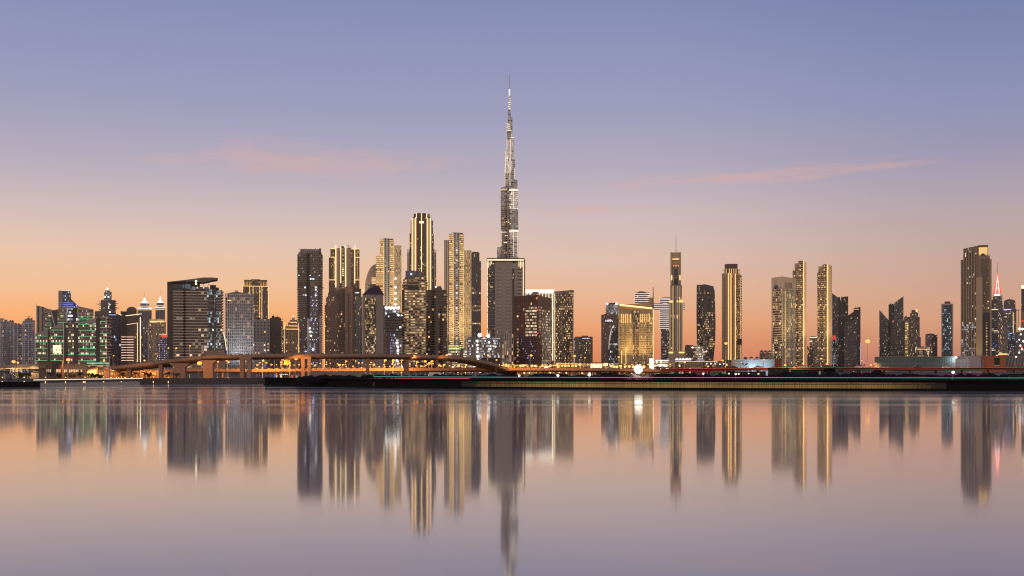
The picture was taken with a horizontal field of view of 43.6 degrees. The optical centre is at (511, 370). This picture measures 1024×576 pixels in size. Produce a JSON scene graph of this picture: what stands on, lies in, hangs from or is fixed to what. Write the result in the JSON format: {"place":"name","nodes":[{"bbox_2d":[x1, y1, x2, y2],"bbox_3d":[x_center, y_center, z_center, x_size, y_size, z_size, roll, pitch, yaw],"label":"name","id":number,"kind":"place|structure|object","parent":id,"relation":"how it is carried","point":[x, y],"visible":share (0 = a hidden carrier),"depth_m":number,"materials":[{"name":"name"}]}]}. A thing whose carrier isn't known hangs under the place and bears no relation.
{"place":"outdoors","nodes":[
{"label":"outdoors","id":0,"kind":"place"},
{"bbox_2d":[0,371,22,380],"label":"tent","id":1,"kind":"object","parent":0,"point":[10,378],"visible":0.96,"depth_m":470.74,"materials":[{"name":"black fabric"}]},
{"bbox_2d":[36,303,93,332],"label":"office block","id":2,"kind":"structure","parent":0,"point":[46,318],"depth_m":1455.21,"materials":[{"name":"grey glass"}]},
{"bbox_2d":[58,290,77,322],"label":"tower","id":3,"kind":"structure","parent":0,"point":[64,298],"depth_m":2296.65,"materials":[{"name":"grey glass"}]},
{"bbox_2d":[35,316,111,368],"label":"office block","id":4,"kind":"structure","parent":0,"point":[87,342],"depth_m":1381.53,"materials":[{"name":"green"}]},
{"bbox_2d":[94,288,117,318],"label":"tower","id":5,"kind":"structure","parent":0,"point":[107,305],"depth_m":2601.78,"materials":[{"name":"concrete"}]},
{"bbox_2d":[108,313,120,365],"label":"office block","id":6,"kind":"structure","parent":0,"point":[115,338],"depth_m":1560.10,"materials":[{"name":"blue glass"}]},
{"bbox_2d":[119,311,141,364],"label":"office block","id":7,"kind":"structure","parent":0,"point":[131,338],"depth_m":1449.78,"materials":[{"name":"beige"}]},
{"bbox_2d":[126,307,136,314],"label":"tower","id":8,"kind":"structure","parent":0,"point":[132,310],"depth_m":2300.38,"materials":[{"name":"grey metal"}]},
{"bbox_2d":[138,292,151,362],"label":"tower","id":9,"kind":"structure","parent":0,"point":[144,310],"depth_m":2849.13,"materials":[{"name":"grey glass"}]},
{"bbox_2d":[148,319,165,361],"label":"apartment block","id":10,"kind":"structure","parent":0,"point":[156,327],"depth_m":1899.32,"materials":[{"name":"beige stone"}]},
{"bbox_2d":[155,297,164,318],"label":"tower","id":11,"kind":"structure","parent":0,"point":[160,311],"depth_m":2849.82,"materials":[{"name":"white glass"}]},
{"bbox_2d":[159,334,166,367],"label":"hotel","id":12,"kind":"structure","parent":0,"point":[162,346],"depth_m":1560.42,"materials":[{"name":"blue"}]},
{"bbox_2d":[167,277,224,373],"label":"apartment block","id":13,"kind":"structure","parent":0,"point":[195,319],"depth_m":1480.08,"materials":[{"name":"grey glass"}]},
{"bbox_2d":[222,332,226,367],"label":"building","id":14,"kind":"structure","parent":0,"point":[224,346],"depth_m":1559.99,"materials":[{"name":"beige"}]},
{"bbox_2d":[225,290,252,368],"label":"office block","id":15,"kind":"structure","parent":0,"point":[238,322],"depth_m":1621.68,"materials":[{"name":"grey glass"}]},
{"bbox_2d":[242,279,267,340],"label":"tower","id":16,"kind":"structure","parent":0,"point":[257,289],"depth_m":2701.23,"materials":[{"name":"gold metal"}]},
{"bbox_2d":[252,318,269,368],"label":"office block","id":17,"kind":"structure","parent":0,"point":[261,337],"depth_m":1759.01,"materials":[{"name":"grey"}]},
{"bbox_2d":[270,315,282,368],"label":"office block","id":18,"kind":"structure","parent":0,"point":[276,334],"depth_m":1798.23,"materials":[{"name":"grey concrete"}]},
{"bbox_2d":[283,316,299,368],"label":"hotel","id":19,"kind":"structure","parent":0,"point":[291,337],"depth_m":2050.76,"materials":[{"name":"beige concrete"}]},
{"bbox_2d":[297,248,323,368],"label":"tower","id":20,"kind":"structure","parent":0,"point":[309,289],"depth_m":2151.73,"materials":[{"name":"grey glass"}]},
{"bbox_2d":[324,286,354,367],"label":"tower","id":21,"kind":"structure","parent":0,"point":[339,325],"depth_m":1761.96,"materials":[{"name":"brown glass"}]},
{"bbox_2d":[329,245,359,292],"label":"hotel","id":22,"kind":"structure","parent":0,"point":[343,267],"depth_m":2900.73,"materials":[{"name":"gold metal"}]},
{"bbox_2d":[353,289,362,367],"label":"tower","id":23,"kind":"structure","parent":0,"point":[358,323],"depth_m":1960.03,"materials":[{"name":"grey glass"}]},
{"bbox_2d":[362,284,385,372],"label":"tower","id":24,"kind":"structure","parent":0,"point":[374,337],"depth_m":1560.03,"materials":[{"name":"brown glass"}]},
{"bbox_2d":[376,238,400,312],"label":"tower","id":25,"kind":"structure","parent":0,"point":[388,270],"depth_m":2722.00,"materials":[{"name":"gold metal"}]},
{"bbox_2d":[402,271,427,372],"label":"tower","id":26,"kind":"structure","parent":0,"point":[414,303],"depth_m":1721.53,"materials":[{"name":"brown glass"}]},
{"bbox_2d":[407,213,435,289],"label":"tower","id":27,"kind":"structure","parent":0,"point":[421,254],"depth_m":3003.70,"materials":[{"name":"brown metal"}]},
{"bbox_2d":[426,286,447,372],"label":"tower","id":28,"kind":"structure","parent":0,"point":[436,325],"depth_m":1801.15,"materials":[{"name":"brown metal"}]},
{"bbox_2d":[447,346,466,372],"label":"building","id":29,"kind":"structure","parent":0,"point":[455,351],"depth_m":1680.06,"materials":[{"name":"beige stone"}]},
{"bbox_2d":[444,232,471,367],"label":"tower","id":30,"kind":"structure","parent":0,"point":[457,272],"depth_m":2652.34,"materials":[{"name":"gold metal"}]},
{"bbox_2d":[471,252,480,337],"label":"tower","id":31,"kind":"structure","parent":0,"point":[475,296],"depth_m":2600.07,"materials":[{"name":"concrete"}]},
{"bbox_2d":[487,258,524,364],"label":"tower","id":32,"kind":"structure","parent":0,"point":[505,282],"depth_m":2349.92,"materials":[{"name":"grey glass"}]},
{"bbox_2d":[497,74,517,267],"bbox_3d":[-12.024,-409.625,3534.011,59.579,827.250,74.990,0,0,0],"label":"skyscraper","id":33,"kind":"structure","parent":0,"point":[508,248],"depth_m":3532.71,"materials":[{"name":"glass"}]},
{"bbox_2d":[0,370,1022,385],"bbox_3d":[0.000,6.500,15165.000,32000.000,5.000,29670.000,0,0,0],"label":"ground","id":34,"kind":"structure","parent":0,"point":[237,375],"depth_m":1172.67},
{"bbox_2d":[0,318,13,372],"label":"apartment block","id":35,"kind":"structure","parent":34,"relation":"on","point":[6,342],"depth_m":2002.06,"materials":[{"name":"grey concrete"}]},
{"bbox_2d":[0,364,38,378],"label":"walkway","id":36,"kind":"structure","parent":34,"relation":"on","point":[35,374],"depth_m":602.72,"materials":[{"name":"concrete"}]},
{"bbox_2d":[0,382,39,386],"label":"quay","id":37,"kind":"structure","parent":34,"relation":"on","point":[19,384],"depth_m":445.31,"materials":[{"name":"black concrete"}]},
{"bbox_2d":[13,316,34,372],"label":"apartment block","id":38,"kind":"structure","parent":34,"relation":"on","point":[24,342],"depth_m":1955.92,"materials":[{"name":"concrete"}]},
{"bbox_2d":[38,361,63,378],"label":"pavilion","id":39,"kind":"structure","parent":34,"relation":"on","point":[56,367],"depth_m":560.23,"materials":[{"name":"beige"}]},
{"bbox_2d":[63,364,86,378],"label":"hall","id":40,"kind":"structure","parent":34,"relation":"on","point":[75,368],"depth_m":585.04,"materials":[{"name":"brown"}]},
{"bbox_2d":[87,367,97,378],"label":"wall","id":41,"kind":"structure","parent":34,"relation":"on","point":[92,370],"depth_m":600.03,"materials":[{"name":"concrete"}]},
{"bbox_2d":[98,370,172,377],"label":"wall","id":42,"kind":"structure","parent":34,"relation":"on","point":[155,373],"depth_m":641.07,"materials":[{"name":"concrete"}]},
{"bbox_2d":[30,378,264,383],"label":"promenade wall","id":43,"kind":"structure","parent":34,"relation":"on","point":[196,380],"depth_m":550.89,"materials":[{"name":"beige"}]},
{"bbox_2d":[98,353,516,377],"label":"viaduct","id":44,"kind":"object","parent":34,"relation":"on","point":[180,365],"visible":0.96,"depth_m":610.56,"materials":[{"name":"concrete"}]},
{"bbox_2d":[309,372,362,376],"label":"wall","id":45,"kind":"structure","parent":34,"relation":"on","point":[357,374],"depth_m":559.78,"materials":[{"name":"concrete"}]},
{"bbox_2d":[363,264,375,292],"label":"building","id":46,"kind":"structure","parent":34,"relation":"on","point":[370,282],"depth_m":2749.91,"materials":[{"name":"grey glass"}]},
{"bbox_2d":[385,306,402,372],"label":"building","id":47,"kind":"structure","parent":34,"relation":"on","point":[393,329],"depth_m":1598.98,"materials":[{"name":"concrete"}]},
{"bbox_2d":[147,367,671,377],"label":"viaduct","id":48,"kind":"object","parent":34,"relation":"on","point":[222,371],"visible":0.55,"depth_m":685.92,"materials":[{"name":"concrete"}]},
{"bbox_2d":[429,372,443,375],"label":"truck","id":49,"kind":"object","parent":34,"relation":"on","point":[433,373],"visible":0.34,"depth_m":599.95,"materials":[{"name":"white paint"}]},
{"bbox_2d":[466,333,500,372],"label":"building","id":50,"kind":"structure","parent":34,"relation":"on","point":[480,347],"depth_m":1619.68,"materials":[{"name":"concrete"}]},
{"bbox_2d":[579,362,609,374],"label":"showroom","id":51,"kind":"structure","parent":34,"relation":"on","point":[591,364],"depth_m":1119.51,"materials":[{"name":"concrete"}]},
{"bbox_2d":[262,377,1023,390],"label":"quay wall","id":52,"kind":"structure","parent":34,"relation":"on","point":[825,385],"depth_m":387.36,"materials":[{"name":"black concrete"}]},
{"bbox_2d":[412,377,988,379],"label":"handrail","id":53,"kind":"object","parent":52,"relation":"on","point":[679,377],"visible":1,"depth_m":387.10,"materials":[{"name":"teal"}]},
{"bbox_2d":[649,358,653,374],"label":"billboard","id":54,"kind":"object","parent":34,"relation":"on","point":[651,362],"visible":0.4,"depth_m":1020.02,"materials":[{"name":"grey"}]},
{"bbox_2d":[696,284,715,360],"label":"tower","id":55,"kind":"structure","parent":34,"relation":"on","point":[705,316],"depth_m":2081.86,"materials":[{"name":"grey glass"}]},
{"bbox_2d":[726,371,765,376],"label":"shed","id":56,"kind":"structure","parent":34,"relation":"on","point":[756,373],"depth_m":469.68,"materials":[{"name":"beige"}]},
{"bbox_2d":[775,359,780,367],"bbox_3d":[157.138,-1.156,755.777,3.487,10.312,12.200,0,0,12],"label":"container","id":57,"kind":"object","parent":34,"relation":"on","point":[777,363],"visible":0.58,"depth_m":749.96,"materials":[{"name":"red metal"}]},
{"bbox_2d":[768,368,788,374],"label":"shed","id":58,"kind":"structure","parent":34,"relation":"on","point":[772,371],"depth_m":500.17,"materials":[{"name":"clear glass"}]},
{"bbox_2d":[790,369,823,374],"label":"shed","id":59,"kind":"structure","parent":34,"relation":"on","point":[800,371],"depth_m":505.21,"materials":[{"name":"metal"}]},
{"bbox_2d":[824,367,838,373],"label":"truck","id":60,"kind":"object","parent":34,"relation":"on","point":[833,369],"visible":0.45,"depth_m":514.85,"materials":[{"name":"metal"}]},
{"bbox_2d":[659,367,1023,374],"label":"road barrier","id":61,"kind":"object","parent":34,"relation":"on","point":[860,368],"visible":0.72,"depth_m":603.46,"materials":[{"name":"red"}]},
{"bbox_2d":[901,375,927,379],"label":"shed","id":62,"kind":"structure","parent":34,"relation":"on","point":[915,376],"depth_m":454.92,"materials":[{"name":"metal"}]},
{"bbox_2d":[875,356,955,371],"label":"hoarding","id":63,"kind":"object","parent":34,"relation":"on","point":[911,362],"visible":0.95,"depth_m":699.87,"materials":[{"name":"metal"}]},
{"bbox_2d":[956,356,980,371],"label":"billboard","id":64,"kind":"object","parent":34,"relation":"on","point":[967,361],"visible":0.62,"depth_m":703.98},
{"bbox_2d":[981,356,1005,371],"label":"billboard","id":65,"kind":"object","parent":34,"relation":"on","point":[993,361],"visible":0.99,"depth_m":702.92},
{"bbox_2d":[994,358,999,364],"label":"doorway","id":66,"kind":"structure","parent":65,"relation":"in","point":[996,360],"depth_m":702.07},
{"bbox_2d":[1006,355,1023,371],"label":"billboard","id":67,"kind":"object","parent":34,"relation":"on","point":[1010,360],"visible":0.81,"depth_m":707.03,"materials":[{"name":"metal"}]},
{"bbox_2d":[0,384,1023,575],"bbox_3d":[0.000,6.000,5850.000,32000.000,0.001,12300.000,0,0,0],"label":"water","id":68,"kind":"structure","parent":0,"point":[188,480],"depth_m":68.35,"materials":[{"name":"grey liquid"}]},
{"bbox_2d":[40,381,139,386],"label":"landing stage","id":69,"kind":"object","parent":68,"relation":"in","point":[84,384],"visible":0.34,"depth_m":496.81,"materials":[{"name":"grey concrete"}]},
{"bbox_2d":[0,0,1023,368],"label":"sky","id":70,"kind":"structure","parent":0,"point":[146,145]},
{"bbox_2d":[503,364,554,373],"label":"building","id":71,"kind":"structure","parent":0,"point":[534,365],"depth_m":1179.94,"materials":[{"name":"concrete"}]},
{"bbox_2d":[514,294,550,363],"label":"tower","id":72,"kind":"structure","parent":0,"point":[532,324],"depth_m":1648.26,"materials":[{"name":"red glass"}]},
{"bbox_2d":[526,290,553,363],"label":"tower","id":73,"kind":"structure","parent":0,"point":[548,293],"depth_m":1999.53,"materials":[{"name":"beige"}]},
{"bbox_2d":[554,290,573,364],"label":"tower","id":74,"kind":"structure","parent":0,"point":[563,326],"depth_m":1881.84,"materials":[{"name":"beige"}]},
{"bbox_2d":[556,363,578,374],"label":"pavilion","id":75,"kind":"structure","parent":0,"point":[575,365],"depth_m":1149.80,"materials":[{"name":"concrete"}]},
{"bbox_2d":[574,336,592,362],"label":"office block","id":76,"kind":"structure","parent":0,"point":[583,346],"depth_m":1949.62,"materials":[{"name":"brown"}]},
{"bbox_2d":[601,303,618,364],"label":"tower","id":77,"kind":"structure","parent":0,"point":[609,335],"depth_m":2080.14,"materials":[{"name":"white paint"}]},
{"bbox_2d":[609,326,617,364],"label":"arched window","id":78,"kind":"structure","parent":77,"relation":"in","point":[613,343],"depth_m":2076.90,"materials":[{"name":"grey glass"}]},
{"bbox_2d":[610,365,648,374],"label":"podium building","id":79,"kind":"structure","parent":0,"point":[631,366],"depth_m":1149.35,"materials":[{"name":"concrete"}]},
{"bbox_2d":[618,292,653,364],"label":"hotel","id":80,"kind":"structure","parent":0,"point":[635,334],"depth_m":1829.51,"materials":[{"name":"gold metal"}]},
{"bbox_2d":[295,373,1007,381],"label":"terrain","id":81,"kind":"structure","parent":0,"point":[888,376],"depth_m":466.53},
{"bbox_2d":[388,378,469,378],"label":"light barrier","id":82,"kind":"object","parent":81,"relation":"on","point":[430,378],"visible":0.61,"depth_m":455.44,"materials":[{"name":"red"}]},
{"bbox_2d":[634,365,642,375],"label":"floodlight","id":83,"kind":"object","parent":81,"relation":"on","point":[638,369],"visible":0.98,"depth_m":469.78,"materials":[{"name":"white metal"}]},
{"bbox_2d":[298,375,1023,380],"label":"undergrowth","id":84,"kind":"object","parent":81,"relation":"on","point":[830,378],"visible":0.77,"depth_m":454.89,"materials":[{"name":"green plant"}]},
{"bbox_2d":[634,291,685,359],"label":"tower","id":85,"kind":"structure","parent":0,"point":[662,306],"depth_m":2749.67,"materials":[{"name":"grey glass"}]},
{"bbox_2d":[654,360,668,373],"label":"mall building","id":86,"kind":"structure","parent":0,"point":[659,362],"depth_m":1219.77,"materials":[{"name":"grey"}]},
{"bbox_2d":[668,358,675,373],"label":"building","id":87,"kind":"structure","parent":0,"point":[672,361],"depth_m":1179.94,"materials":[{"name":"stone"}]},
{"bbox_2d":[668,252,684,360],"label":"tower","id":88,"kind":"structure","parent":0,"point":[676,327],"depth_m":2351.28,"materials":[{"name":"stone"}]},
{"bbox_2d":[675,358,702,373],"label":"market hall","id":89,"kind":"structure","parent":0,"point":[688,364],"depth_m":1199.88,"materials":[{"name":"brown"}]},
{"bbox_2d":[685,345,706,360],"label":"office block","id":90,"kind":"structure","parent":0,"point":[693,353],"depth_m":1930.66,"materials":[{"name":"concrete"}]},
{"bbox_2d":[685,372,715,375],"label":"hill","id":91,"kind":"structure","parent":0,"point":[693,374],"depth_m":482.49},
{"bbox_2d":[696,358,724,373],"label":"mall building","id":92,"kind":"structure","parent":0,"point":[715,364],"depth_m":1209.79,"materials":[{"name":"brown paint"}]},
{"bbox_2d":[722,264,741,360],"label":"tower","id":93,"kind":"structure","parent":0,"point":[731,305],"depth_m":2281.39,"materials":[{"name":"gold metal"}]},
{"bbox_2d":[731,359,773,375],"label":"site hall","id":94,"kind":"structure","parent":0,"point":[768,363],"depth_m":760.02,"materials":[{"name":"grey metal"}]},
{"bbox_2d":[759,350,770,359],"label":"building","id":95,"kind":"structure","parent":0,"point":[763,355],"depth_m":3000.94,"materials":[{"name":"grey concrete"}]},
{"bbox_2d":[771,276,795,371],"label":"tower","id":96,"kind":"structure","parent":0,"point":[783,319],"depth_m":1928.83,"materials":[{"name":"beige stone"}]},
{"bbox_2d":[792,261,805,366],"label":"tower","id":97,"kind":"structure","parent":0,"point":[799,273],"depth_m":2160.43,"materials":[{"name":"beige stone"}]},
{"bbox_2d":[780,371,837,375],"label":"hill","id":98,"kind":"structure","parent":0,"point":[831,373],"depth_m":495.72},
{"bbox_2d":[807,336,817,366],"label":"apartment block","id":99,"kind":"structure","parent":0,"point":[812,354],"depth_m":2418.09,"materials":[{"name":"beige"}]},
{"bbox_2d":[817,264,831,366],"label":"tower","id":100,"kind":"structure","parent":0,"point":[824,306],"depth_m":2160.60,"materials":[{"name":"beige stone"}]},
{"bbox_2d":[832,293,847,371],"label":"tower","id":101,"kind":"structure","parent":0,"point":[839,311],"depth_m":2649.25,"materials":[{"name":"black glass"}]},
{"bbox_2d":[844,306,860,371],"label":"tower","id":102,"kind":"structure","parent":0,"point":[852,341],"depth_m":2376.44,"materials":[{"name":"black glass"}]},
{"bbox_2d":[850,370,885,376],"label":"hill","id":103,"kind":"structure","parent":0,"point":[877,373],"depth_m":489.14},
{"bbox_2d":[879,310,888,356],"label":"tower","id":104,"kind":"structure","parent":0,"point":[883,336],"depth_m":2450.12,"materials":[{"name":"grey glass"}]},
{"bbox_2d":[889,297,903,356],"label":"tower","id":105,"kind":"structure","parent":0,"point":[896,334],"depth_m":2556.47,"materials":[{"name":"black glass"}]},
{"bbox_2d":[904,310,920,356],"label":"tower","id":106,"kind":"structure","parent":0,"point":[912,339],"depth_m":2381.08,"materials":[{"name":"brown"}]},
{"bbox_2d":[915,346,931,372],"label":"building","id":107,"kind":"structure","parent":0,"point":[920,351],"depth_m":2150.11,"materials":[{"name":"brown"}]},
{"bbox_2d":[925,333,936,356],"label":"office block","id":108,"kind":"structure","parent":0,"point":[930,339],"depth_m":2416.72,"materials":[{"name":"black glass"}]},
{"bbox_2d":[941,301,952,356],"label":"tower","id":109,"kind":"structure","parent":0,"point":[947,328],"depth_m":2260.35,"materials":[{"name":"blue glass"}]},
{"bbox_2d":[961,245,991,372],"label":"tower","id":110,"kind":"structure","parent":0,"point":[976,300],"depth_m":1998.89,"materials":[{"name":"brown metal"}]},
{"bbox_2d":[992,299,997,355],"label":"tower","id":111,"kind":"structure","parent":0,"point":[995,327],"depth_m":2399.40,"materials":[{"name":"beige glass"}]},
{"bbox_2d":[993,262,1002,324],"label":"tower","id":112,"kind":"structure","parent":0,"point":[996,292],"depth_m":2800.09,"materials":[{"name":"grey"}]},
{"bbox_2d":[998,323,1007,355],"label":"office block","id":113,"kind":"structure","parent":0,"point":[1002,340],"depth_m":2250.10,"materials":[{"name":"brown glass"}]},
{"bbox_2d":[1003,298,1015,354],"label":"tower","id":114,"kind":"structure","parent":0,"point":[1009,316],"depth_m":2559.39,"materials":[{"name":"grey glass"}]},
{"bbox_2d":[1008,374,1023,379],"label":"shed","id":115,"kind":"structure","parent":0,"point":[1019,375],"depth_m":452.63,"materials":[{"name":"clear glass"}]},
{"bbox_2d":[1015,309,1023,372],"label":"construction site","id":116,"kind":"object","parent":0,"point":[1019,343],"visible":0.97,"depth_m":1980.38,"materials":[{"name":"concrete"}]},
{"bbox_2d":[1021,285,1023,331],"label":"tower","id":117,"kind":"structure","parent":0,"point":[1022,306],"depth_m":2401.66,"materials":[{"name":"beige"}]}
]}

